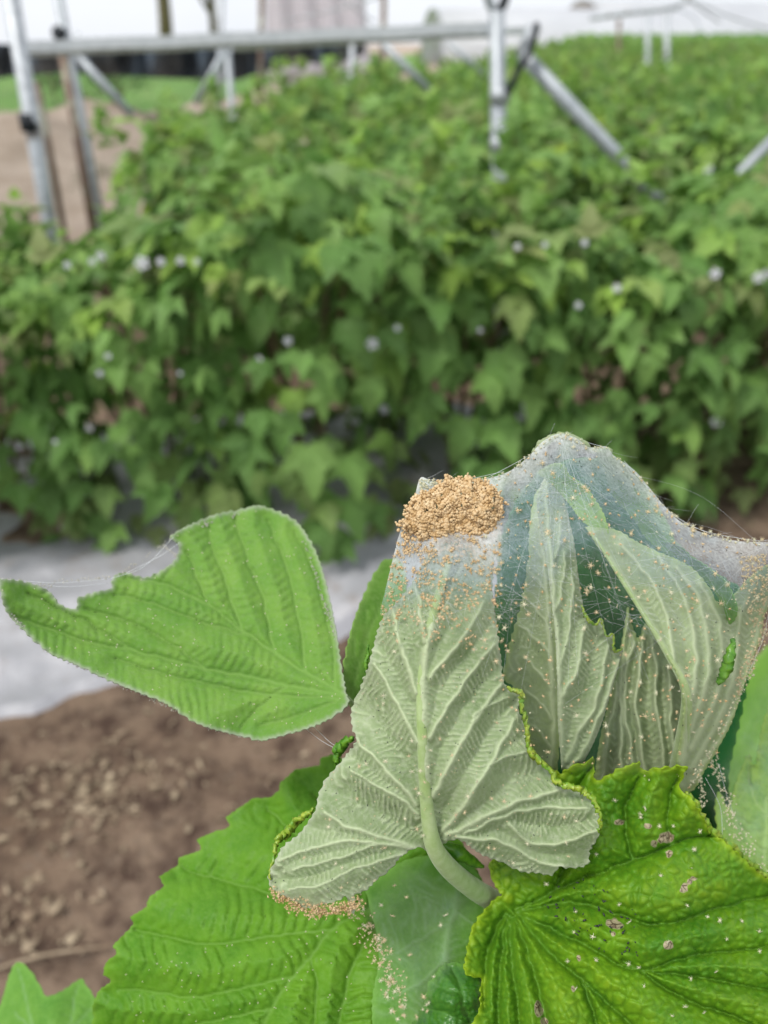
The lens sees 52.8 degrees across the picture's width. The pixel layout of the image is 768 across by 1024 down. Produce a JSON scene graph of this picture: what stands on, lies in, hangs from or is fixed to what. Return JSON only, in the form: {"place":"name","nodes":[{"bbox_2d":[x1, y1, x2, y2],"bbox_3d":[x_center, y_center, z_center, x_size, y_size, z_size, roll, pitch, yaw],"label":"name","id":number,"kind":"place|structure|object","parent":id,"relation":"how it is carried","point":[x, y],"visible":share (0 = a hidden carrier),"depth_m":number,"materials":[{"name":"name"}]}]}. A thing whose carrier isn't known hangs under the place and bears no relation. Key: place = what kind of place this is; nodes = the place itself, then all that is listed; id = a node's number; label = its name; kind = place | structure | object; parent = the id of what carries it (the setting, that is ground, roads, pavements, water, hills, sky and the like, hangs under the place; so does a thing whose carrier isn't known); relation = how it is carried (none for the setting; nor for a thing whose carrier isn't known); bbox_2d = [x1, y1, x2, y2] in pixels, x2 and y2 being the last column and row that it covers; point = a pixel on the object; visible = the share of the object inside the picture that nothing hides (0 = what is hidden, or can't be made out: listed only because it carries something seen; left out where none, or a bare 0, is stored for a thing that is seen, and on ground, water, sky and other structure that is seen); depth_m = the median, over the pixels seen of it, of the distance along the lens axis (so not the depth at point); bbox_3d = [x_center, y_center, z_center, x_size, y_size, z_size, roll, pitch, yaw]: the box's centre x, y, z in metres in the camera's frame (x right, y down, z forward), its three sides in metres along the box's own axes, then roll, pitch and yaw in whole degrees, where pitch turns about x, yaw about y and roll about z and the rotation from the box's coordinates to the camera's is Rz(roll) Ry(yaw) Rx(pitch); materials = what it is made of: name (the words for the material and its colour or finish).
{"place":"outdoors","nodes":[
{"label":"outdoors","id":0,"kind":"place"},
{"bbox_2d":[0,52,420,111],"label":"grass","id":1,"kind":"structure","parent":0,"point":[186,89],"depth_m":20.51,"materials":[{"name":"plant"}]},
{"bbox_2d":[0,44,767,1003],"bbox_3d":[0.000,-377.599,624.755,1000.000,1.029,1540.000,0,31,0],"label":"ground","id":2,"kind":"structure","parent":0,"point":[234,760],"depth_m":1.46,"materials":[{"name":"soil"}]},
{"bbox_2d":[3,0,78,361],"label":"tunnel post","id":3,"kind":"object","parent":2,"relation":"on","point":[29,120],"visible":0.65,"depth_m":2.34,"materials":[{"name":"metal"}]},
{"bbox_2d":[34,81,68,248],"bbox_3d":[-1.201,-0.994,2.905,0.068,1.091,0.023,0,31,0],"label":"wooden stake","id":4,"kind":"object","parent":2,"relation":"on","point":[48,146],"visible":0.45,"depth_m":2.74,"materials":[{"name":"wood"}]},
{"bbox_2d":[0,944,113,968],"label":"twig","id":5,"kind":"object","parent":2,"relation":"on","point":[58,952],"visible":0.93,"depth_m":1.12,"materials":[{"name":"brown plant"}]},
{"bbox_2d":[33,72,86,104],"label":"shrub","id":6,"kind":"object","parent":2,"relation":"on","point":[55,85],"visible":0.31,"depth_m":15.38,"materials":[{"name":"green plant"}]},
{"bbox_2d":[0,205,135,542],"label":"raspberry bush","id":7,"kind":"object","parent":2,"relation":"on","point":[47,498],"visible":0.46,"depth_m":1.77,"materials":[{"name":"green plant"}]},
{"bbox_2d":[58,56,111,313],"bbox_3d":[-1.258,-1.291,3.310,0.054,1.179,0.040,0,31,0],"label":"tunnel post","id":8,"kind":"object","parent":2,"relation":"on","point":[70,97],"visible":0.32,"depth_m":3.17,"materials":[{"name":"metal"}]},
{"bbox_2d":[63,156,118,192],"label":"shrub","id":9,"kind":"object","parent":2,"relation":"on","point":[100,170],"visible":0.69,"depth_m":6.09,"materials":[{"name":"green plant"}]},
{"bbox_2d":[51,0,134,265],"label":"tunnel post","id":10,"kind":"object","parent":2,"relation":"on","point":[60,30],"visible":0.7,"depth_m":3.25,"materials":[{"name":"metal"}]},
{"bbox_2d":[77,33,156,102],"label":"shrub","id":11,"kind":"object","parent":2,"relation":"on","point":[118,86],"visible":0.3,"depth_m":14.85,"materials":[{"name":"green plant"}]},
{"bbox_2d":[0,175,310,554],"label":"raspberry bush","id":12,"kind":"object","parent":2,"relation":"on","point":[70,268],"visible":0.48,"depth_m":1.71,"materials":[{"name":"green plant"}]},
{"bbox_2d":[157,0,172,35],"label":"tree","id":13,"kind":"object","parent":2,"relation":"on","point":[165,18],"visible":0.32,"depth_m":31.86,"materials":[{"name":"brown plant"}]},
{"bbox_2d":[0,44,364,79],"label":"shade net","id":14,"kind":"object","parent":2,"relation":"on","point":[193,64],"visible":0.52,"depth_m":8.90,"materials":[{"name":"fabric"}]},
{"bbox_2d":[82,92,309,358],"bbox_3d":[-0.726,-1.109,3.129,0.906,1.058,0.931,11,33,17],"label":"raspberry bush","id":15,"kind":"object","parent":2,"relation":"on","point":[159,180],"visible":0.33,"depth_m":2.75,"materials":[{"name":"green plant"}]},
{"bbox_2d":[200,0,217,32],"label":"tree","id":16,"kind":"object","parent":2,"relation":"on","point":[209,7],"visible":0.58,"depth_m":32.70,"materials":[{"name":"brown plant"}]},
{"bbox_2d":[193,49,227,105],"bbox_3d":[-0.979,-2.453,4.360,0.228,0.283,0.040,0,31,0],"label":"brace strut","id":17,"kind":"object","parent":2,"relation":"on","point":[214,70],"visible":0.69,"depth_m":4.33,"materials":[{"name":"metal"}]},
{"bbox_2d":[217,0,223,106],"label":"tunnel post","id":18,"kind":"object","parent":2,"relation":"on","point":[220,29],"visible":0.48,"depth_m":7.61,"materials":[{"name":"metal"}]},
{"bbox_2d":[225,50,234,118],"bbox_3d":[-0.932,-2.218,4.853,0.060,1.168,0.038,0,31,0],"label":"tunnel post","id":19,"kind":"object","parent":2,"relation":"on","point":[229,75],"visible":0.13,"depth_m":4.62,"materials":[{"name":"metal"}]},
{"bbox_2d":[153,81,324,166],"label":"raspberry bush","id":20,"kind":"object","parent":2,"relation":"on","point":[221,118],"visible":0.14,"depth_m":4.05,"materials":[{"name":"green plant"}]},
{"bbox_2d":[257,0,263,109],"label":"tunnel post","id":21,"kind":"object","parent":2,"relation":"on","point":[260,29],"depth_m":7.71,"materials":[{"name":"metal"}]},
{"bbox_2d":[0,402,557,718],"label":"mulch film","id":22,"kind":"object","parent":2,"relation":"on","point":[35,678],"visible":0.17,"depth_m":1.82,"materials":[{"name":"plastic"}]},
{"bbox_2d":[201,72,371,151],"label":"raspberry bush","id":23,"kind":"object","parent":2,"relation":"on","point":[313,113],"visible":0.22,"depth_m":4.00,"materials":[{"name":"green plant"}]},
{"bbox_2d":[174,114,405,349],"bbox_3d":[-0.363,-1.101,3.190,0.926,0.968,0.951,-4,31,-6],"label":"raspberry bush","id":24,"kind":"object","parent":2,"relation":"on","point":[312,306],"visible":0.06,"depth_m":2.93,"materials":[{"name":"green plant"}]},
{"bbox_2d":[264,0,370,84],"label":"tunnel end sheet","id":25,"kind":"object","parent":2,"relation":"on","point":[278,13],"visible":0.3,"depth_m":11.93,"materials":[{"name":"plastic"}]},
{"bbox_2d":[90,87,547,565],"bbox_3d":[-0.176,-0.396,1.903,0.924,1.124,0.956,-22,38,-32],"label":"raspberry bush","id":26,"kind":"object","parent":2,"relation":"on","point":[331,204],"visible":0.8,"depth_m":1.59,"materials":[{"name":"green plant"}]},
{"bbox_2d":[269,51,398,149],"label":"raspberry bush","id":27,"kind":"object","parent":2,"relation":"on","point":[333,84],"visible":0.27,"depth_m":5.14,"materials":[{"name":"green plant"}]},
{"bbox_2d":[348,44,354,82],"bbox_3d":[-0.355,-4.160,8.002,0.145,1.230,0.056,0,31,0],"label":"tunnel post","id":28,"kind":"object","parent":2,"relation":"on","point":[352,56],"depth_m":7.75,"materials":[{"name":"metal"}]},
{"bbox_2d":[323,60,421,125],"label":"raspberry bush","id":29,"kind":"object","parent":2,"relation":"on","point":[357,72],"visible":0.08,"depth_m":6.56,"materials":[{"name":"green plant"}]},
{"bbox_2d":[380,0,386,65],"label":"tunnel post","id":30,"kind":"object","parent":2,"relation":"on","point":[383,24],"depth_m":7.58,"materials":[{"name":"metal"}]},
{"bbox_2d":[283,0,369,22],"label":"support wire","id":31,"kind":"object","parent":30,"relation":"attached to","point":[360,2],"visible":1,"depth_m":7.55,"materials":[{"name":"metal"}]},
{"bbox_2d":[0,431,767,1023],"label":"raspberry shoot","id":32,"kind":"object","parent":2,"relation":"on","point":[482,955],"visible":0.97,"depth_m":0.23,"materials":[{"name":"plant"}]},
{"bbox_2d":[2,511,332,731],"bbox_3d":[-0.053,0.039,0.237,0.088,0.035,0.086,-25,39,-35],"label":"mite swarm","id":33,"kind":"object","parent":32,"relation":"on","point":[211,623],"visible":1,"depth_m":0.24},
{"bbox_2d":[6,505,335,740],"bbox_3d":[-0.058,0.036,0.247,0.098,0.039,0.073,-23,38,-33],"label":"spider web","id":34,"kind":"object","parent":32,"relation":"on","point":[306,548],"visible":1,"depth_m":0.25},
{"bbox_2d":[267,885,365,920],"bbox_3d":[-0.018,0.104,0.206,0.027,0.009,0.006,0,31,0],"label":"mite swarm","id":35,"kind":"object","parent":32,"relation":"on","point":[336,909],"visible":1,"depth_m":0.20,"materials":[{"name":"beige"}]},
{"bbox_2d":[348,894,407,1016],"bbox_3d":[-0.002,0.122,0.215,0.022,0.034,0.009,19,36,29],"label":"mite swarm","id":36,"kind":"object","parent":32,"relation":"hanging from","point":[369,932],"visible":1,"depth_m":0.22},
{"bbox_2d":[8,431,767,834],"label":"mite webbing","id":37,"kind":"object","parent":32,"relation":"attached to","point":[518,475],"visible":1,"depth_m":0.21,"materials":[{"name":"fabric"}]},
{"bbox_2d":[395,473,508,557],"bbox_3d":[0.018,0.001,0.206,0.030,0.020,0.012,0,31,0],"label":"spider mite cluster","id":38,"kind":"object","parent":37,"relation":"on","point":[422,525],"visible":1,"depth_m":0.20,"materials":[{"name":"beige"}]},
{"bbox_2d":[380,435,764,788],"bbox_3d":[0.058,0.033,0.219,0.117,0.097,0.054,0,31,0],"label":"mite swarm","id":39,"kind":"object","parent":37,"relation":"attached to","point":[464,583],"visible":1,"depth_m":0.20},
{"bbox_2d":[419,432,767,785],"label":"mite swarm","id":40,"kind":"object","parent":37,"relation":"attached to","point":[640,478],"visible":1,"depth_m":0.22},
{"bbox_2d":[694,753,767,871],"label":"mite swarm","id":41,"kind":"object","parent":37,"relation":"on","point":[728,807],"visible":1,"depth_m":0.24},
{"bbox_2d":[736,553,767,695],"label":"mite swarm","id":42,"kind":"object","parent":37,"relation":"attached to","point":[752,611],"visible":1,"depth_m":0.22,"materials":[{"name":"beige"}]},
{"bbox_2d":[289,564,595,891],"bbox_3d":[0.011,0.050,0.211,0.084,0.095,0.057,-6,32,-11],"label":"mite swarm","id":43,"kind":"object","parent":32,"relation":"on","point":[434,763],"visible":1,"depth_m":0.20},
{"bbox_2d":[547,879,637,956],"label":"frass specks","id":44,"kind":"object","parent":32,"relation":"on","point":[598,925],"visible":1,"depth_m":0.21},
{"bbox_2d":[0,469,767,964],"bbox_3d":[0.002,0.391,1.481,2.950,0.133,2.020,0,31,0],"label":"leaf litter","id":45,"kind":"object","parent":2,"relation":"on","point":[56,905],"visible":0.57,"depth_m":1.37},
{"bbox_2d":[305,91,471,147],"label":"raspberry bush","id":46,"kind":"object","parent":2,"relation":"on","point":[397,107],"visible":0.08,"depth_m":4.17,"materials":[{"name":"green plant"}]},
{"bbox_2d":[332,68,450,126],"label":"raspberry bush","id":47,"kind":"object","parent":2,"relation":"on","point":[390,84],"visible":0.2,"depth_m":5.20,"materials":[{"name":"green plant"}]},
{"bbox_2d":[380,60,468,106],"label":"raspberry bush","id":48,"kind":"object","parent":2,"relation":"on","point":[441,67],"visible":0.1,"depth_m":6.59,"materials":[{"name":"green plant"}]},
{"bbox_2d":[373,64,489,125],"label":"raspberry bush","id":49,"kind":"object","parent":2,"relation":"on","point":[458,91],"visible":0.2,"depth_m":5.34,"materials":[{"name":"green plant"}]},
{"bbox_2d":[329,82,537,338],"bbox_3d":[0.173,-1.161,3.203,0.868,1.078,0.869,11,33,17],"label":"raspberry bush","id":50,"kind":"object","parent":2,"relation":"on","point":[395,147],"visible":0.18,"depth_m":2.90,"materials":[{"name":"green plant"}]},
{"bbox_2d":[383,104,507,246],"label":"raspberry bush","id":51,"kind":"object","parent":2,"relation":"on","point":[418,109],"visible":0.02,"depth_m":4.20,"materials":[{"name":"green plant"}]},
{"bbox_2d":[253,96,642,539],"bbox_3d":[0.195,-0.456,2.041,0.923,1.098,0.888,20,37,30],"label":"raspberry bush","id":52,"kind":"object","parent":2,"relation":"on","point":[444,352],"visible":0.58,"depth_m":1.68,"materials":[{"name":"green plant"}]},
{"bbox_2d":[413,48,489,94],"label":"raspberry bush","id":53,"kind":"object","parent":2,"relation":"on","point":[456,70],"visible":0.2,"depth_m":7.63,"materials":[{"name":"green plant"}]},
{"bbox_2d":[438,55,489,70],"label":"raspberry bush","id":54,"kind":"object","parent":2,"relation":"on","point":[442,60],"visible":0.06,"depth_m":10.21,"materials":[{"name":"green plant"}]},
{"bbox_2d":[447,41,485,77],"bbox_3d":[0.602,-3.283,5.611,0.296,0.235,0.040,0,31,0],"label":"brace strut","id":55,"kind":"object","parent":2,"relation":"on","point":[452,46],"visible":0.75,"depth_m":5.59,"materials":[{"name":"metal"}]},
{"bbox_2d":[433,71,584,200],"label":"raspberry bush","id":56,"kind":"object","parent":2,"relation":"on","point":[484,109],"visible":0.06,"depth_m":4.14,"materials":[{"name":"green plant"}]},
{"bbox_2d":[484,0,539,350],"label":"tunnel post","id":57,"kind":"object","parent":2,"relation":"on","point":[500,93],"visible":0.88,"depth_m":2.35,"materials":[{"name":"metal"}]},
{"bbox_2d":[27,22,488,56],"bbox_3d":[-0.369,-1.452,2.376,1.440,0.091,0.060,-1,31,-2],"label":"gutter pipe","id":58,"kind":"object","parent":57,"relation":"attached to","point":[224,40],"visible":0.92,"depth_m":2.35,"materials":[{"name":"white metal"}]},
{"bbox_2d":[228,26,540,50],"bbox_3d":[0.106,-2.382,3.877,2.018,0.112,0.050,-24,38,-33],"label":"gutter pipe","id":59,"kind":"object","parent":57,"relation":"attached to","point":[514,30],"visible":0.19,"depth_m":3.63,"materials":[{"name":"white metal"}]},
{"bbox_2d":[380,43,431,94],"bbox_3d":[0.138,-2.587,4.512,0.320,0.287,0.044,0,31,0],"label":"brace strut","id":60,"kind":"object","parent":59,"relation":"attached to","point":[404,65],"visible":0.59,"depth_m":4.49,"materials":[{"name":"metal"}]},
{"bbox_2d":[516,24,539,56],"bbox_3d":[0.441,-1.444,2.376,0.066,0.095,0.040,0,31,0],"label":"brace strut","id":61,"kind":"object","parent":57,"relation":"attached to","point":[524,43],"visible":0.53,"depth_m":2.36,"materials":[{"name":"metal"}]},
{"bbox_2d":[517,48,666,201],"bbox_3d":[0.788,-1.130,2.519,0.760,0.657,0.044,0,31,0],"label":"brace strut","id":62,"kind":"object","parent":57,"relation":"attached to","point":[565,100],"visible":0.46,"depth_m":2.43,"materials":[{"name":"metal"}]},
{"bbox_2d":[483,51,548,69],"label":"raspberry bush","id":63,"kind":"object","parent":2,"relation":"on","point":[544,57],"visible":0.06,"depth_m":10.35,"materials":[{"name":"green plant"}]},
{"bbox_2d":[433,85,638,352],"bbox_3d":[0.561,-1.150,3.193,0.854,1.069,0.826,20,37,30],"label":"raspberry bush","id":64,"kind":"object","parent":2,"relation":"on","point":[580,150],"visible":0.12,"depth_m":2.86,"materials":[{"name":"green plant"}]},
{"bbox_2d":[505,55,566,73],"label":"raspberry bush","id":65,"kind":"object","parent":2,"relation":"on","point":[548,68],"visible":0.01,"depth_m":8.99,"materials":[{"name":"green plant"}]},
{"bbox_2d":[519,37,557,53],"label":"raspberry bush","id":66,"kind":"object","parent":2,"relation":"on","point":[541,46],"visible":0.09,"depth_m":17.52,"materials":[{"name":"green plant"}]},
{"bbox_2d":[545,38,582,55],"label":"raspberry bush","id":67,"kind":"object","parent":2,"relation":"on","point":[564,46],"visible":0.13,"depth_m":17.63,"materials":[{"name":"green plant"}]},
{"bbox_2d":[506,48,632,141],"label":"raspberry bush","id":68,"kind":"object","parent":2,"relation":"on","point":[521,79],"visible":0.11,"depth_m":5.43,"materials":[{"name":"green plant"}]},
{"bbox_2d":[524,51,625,86],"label":"raspberry bush","id":69,"kind":"object","parent":2,"relation":"on","point":[585,59],"visible":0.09,"depth_m":6.68,"materials":[{"name":"green plant"}]},
{"bbox_2d":[506,61,653,216],"bbox_3d":[1.114,-1.998,4.543,0.845,1.127,0.845,24,39,34],"label":"raspberry bush","id":70,"kind":"object","parent":2,"relation":"on","point":[578,88],"visible":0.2,"depth_m":4.20,"materials":[{"name":"green plant"}]},
{"bbox_2d":[569,35,607,52],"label":"raspberry bush","id":71,"kind":"object","parent":2,"relation":"on","point":[585,45],"visible":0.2,"depth_m":18.78,"materials":[{"name":"green plant"}]},
{"bbox_2d":[421,7,767,68],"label":"polytunnel","id":72,"kind":"structure","parent":2,"relation":"on","point":[559,24],"depth_m":33.49,"materials":[{"name":"plastic"}]},
{"bbox_2d":[581,38,621,52],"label":"raspberry bush","id":73,"kind":"object","parent":2,"relation":"on","point":[601,46],"visible":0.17,"depth_m":17.76,"materials":[{"name":"green plant"}]},
{"bbox_2d":[558,37,651,80],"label":"raspberry bush","id":74,"kind":"object","parent":2,"relation":"on","point":[638,59],"visible":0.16,"depth_m":7.90,"materials":[{"name":"green plant"}]},
{"bbox_2d":[464,163,767,525],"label":"raspberry bush","id":75,"kind":"object","parent":2,"relation":"on","point":[664,282],"visible":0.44,"depth_m":1.74,"materials":[{"name":"green plant"}]},
{"bbox_2d":[558,62,676,190],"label":"raspberry bush","id":76,"kind":"object","parent":2,"relation":"on","point":[612,86],"visible":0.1,"depth_m":5.39,"materials":[{"name":"green plant"}]},
{"bbox_2d":[582,49,653,74],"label":"raspberry bush","id":77,"kind":"object","parent":2,"relation":"on","point":[618,53],"visible":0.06,"depth_m":9.15,"materials":[{"name":"green plant"}]},
{"bbox_2d":[616,19,620,57],"bbox_3d":[3.175,-5.821,10.504,0.245,1.484,0.056,0,31,0],"label":"tunnel post","id":78,"kind":"object","parent":2,"relation":"on","point":[618,46],"visible":0.34,"depth_m":10.20,"materials":[{"name":"metal"}]},
{"bbox_2d":[573,48,668,84],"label":"raspberry bush","id":79,"kind":"object","parent":2,"relation":"on","point":[578,60],"visible":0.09,"depth_m":6.77,"materials":[{"name":"green plant"}]},
{"bbox_2d":[533,98,730,340],"bbox_3d":[0.953,-1.192,3.308,0.839,1.013,0.839,14,34,22],"label":"raspberry bush","id":80,"kind":"object","parent":2,"relation":"on","point":[627,190],"visible":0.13,"depth_m":2.94,"materials":[{"name":"green plant"}]},
{"bbox_2d":[645,13,650,65],"bbox_3d":[2.985,-4.794,8.788,0.286,1.505,0.056,0,31,0],"label":"tunnel post","id":81,"kind":"object","parent":2,"relation":"on","point":[647,31],"depth_m":8.50,"materials":[{"name":"metal"}]},
{"bbox_2d":[590,55,714,109],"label":"raspberry bush","id":82,"kind":"object","parent":2,"relation":"on","point":[705,70],"visible":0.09,"depth_m":5.55,"materials":[{"name":"green plant"}]},
{"bbox_2d":[543,31,767,49],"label":"raspberry rows","id":83,"kind":"object","parent":2,"relation":"on","point":[762,38],"visible":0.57,"depth_m":24.27,"materials":[{"name":"green plant"}]},
{"bbox_2d":[664,10,669,65],"bbox_3d":[2.895,-4.268,7.937,0.308,1.488,0.056,0,31,0],"label":"tunnel post","id":84,"kind":"object","parent":2,"relation":"on","point":[667,31],"visible":0.34,"depth_m":7.63,"materials":[{"name":"metal"}]},
{"bbox_2d":[590,0,688,20],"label":"cross pipe","id":85,"kind":"object","parent":84,"relation":"on","point":[638,11],"visible":1,"depth_m":7.54,"materials":[{"name":"metal"}]},
{"bbox_2d":[691,0,767,28],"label":"support wire","id":86,"kind":"object","parent":85,"relation":"attached to","point":[726,15],"visible":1,"depth_m":7.57,"materials":[{"name":"metal"}]},
{"bbox_2d":[569,0,767,10],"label":"polytunnel","id":87,"kind":"structure","parent":2,"relation":"on","point":[633,5],"depth_m":45.35,"materials":[{"name":"plastic"}]},
{"bbox_2d":[634,39,702,66],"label":"raspberry bush","id":88,"kind":"object","parent":2,"relation":"on","point":[672,51],"visible":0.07,"depth_m":10.30,"materials":[{"name":"green plant"}]},
{"bbox_2d":[578,119,767,523],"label":"raspberry bush","id":89,"kind":"object","parent":2,"relation":"on","point":[734,216],"visible":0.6,"depth_m":1.88,"materials":[{"name":"green plant"}]},
{"bbox_2d":[586,65,767,334],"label":"raspberry bush","id":90,"kind":"object","parent":2,"relation":"on","point":[681,115],"visible":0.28,"depth_m":3.00,"materials":[{"name":"green plant"}]},
{"bbox_2d":[657,37,706,51],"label":"raspberry bush","id":91,"kind":"object","parent":2,"relation":"on","point":[673,41],"visible":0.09,"depth_m":15.36,"materials":[{"name":"green plant"}]},
{"bbox_2d":[669,41,730,70],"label":"raspberry bush","id":92,"kind":"object","parent":2,"relation":"on","point":[702,58],"visible":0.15,"depth_m":10.45,"materials":[{"name":"green plant"}]},
{"bbox_2d":[636,57,767,166],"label":"raspberry bush","id":93,"kind":"object","parent":2,"relation":"on","point":[753,95],"visible":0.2,"depth_m":4.25,"materials":[{"name":"green plant"}]},
{"bbox_2d":[662,62,756,90],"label":"raspberry bush","id":94,"kind":"object","parent":2,"relation":"on","point":[675,69],"visible":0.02,"depth_m":6.75,"materials":[{"name":"green plant"}]},
{"bbox_2d":[694,43,743,61],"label":"raspberry bush","id":95,"kind":"object","parent":2,"relation":"on","point":[709,50],"visible":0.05,"depth_m":13.00,"materials":[{"name":"green plant"}]},
{"bbox_2d":[684,52,756,90],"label":"raspberry bush","id":96,"kind":"object","parent":2,"relation":"on","point":[689,60],"visible":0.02,"depth_m":6.88,"materials":[{"name":"green plant"}]},
{"bbox_2d":[701,36,746,57],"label":"raspberry bush","id":97,"kind":"object","parent":2,"relation":"on","point":[726,46],"visible":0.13,"depth_m":15.42,"materials":[{"name":"green plant"}]},
{"bbox_2d":[692,63,767,98],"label":"raspberry bush","id":98,"kind":"object","parent":2,"relation":"on","point":[715,75],"visible":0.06,"depth_m":5.60,"materials":[{"name":"green plant"}]},
{"bbox_2d":[713,227,767,466],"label":"raspberry bush","id":99,"kind":"object","parent":2,"relation":"on","point":[749,440],"visible":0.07,"depth_m":2.26,"materials":[{"name":"green plant"}]},
{"bbox_2d":[717,137,766,326],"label":"raspberry bush","id":100,"kind":"object","parent":2,"relation":"on","point":[729,153],"visible":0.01,"depth_m":3.17,"materials":[{"name":"green plant"}]},
{"bbox_2d":[737,138,767,173],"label":"brace strut","id":101,"kind":"object","parent":2,"relation":"on","point":[756,155],"depth_m":2.64,"materials":[{"name":"metal"}]},
{"bbox_2d":[0,0,767,44],"label":"sky","id":102,"kind":"structure","parent":0,"point":[87,18],"materials":[{"name":"white"}]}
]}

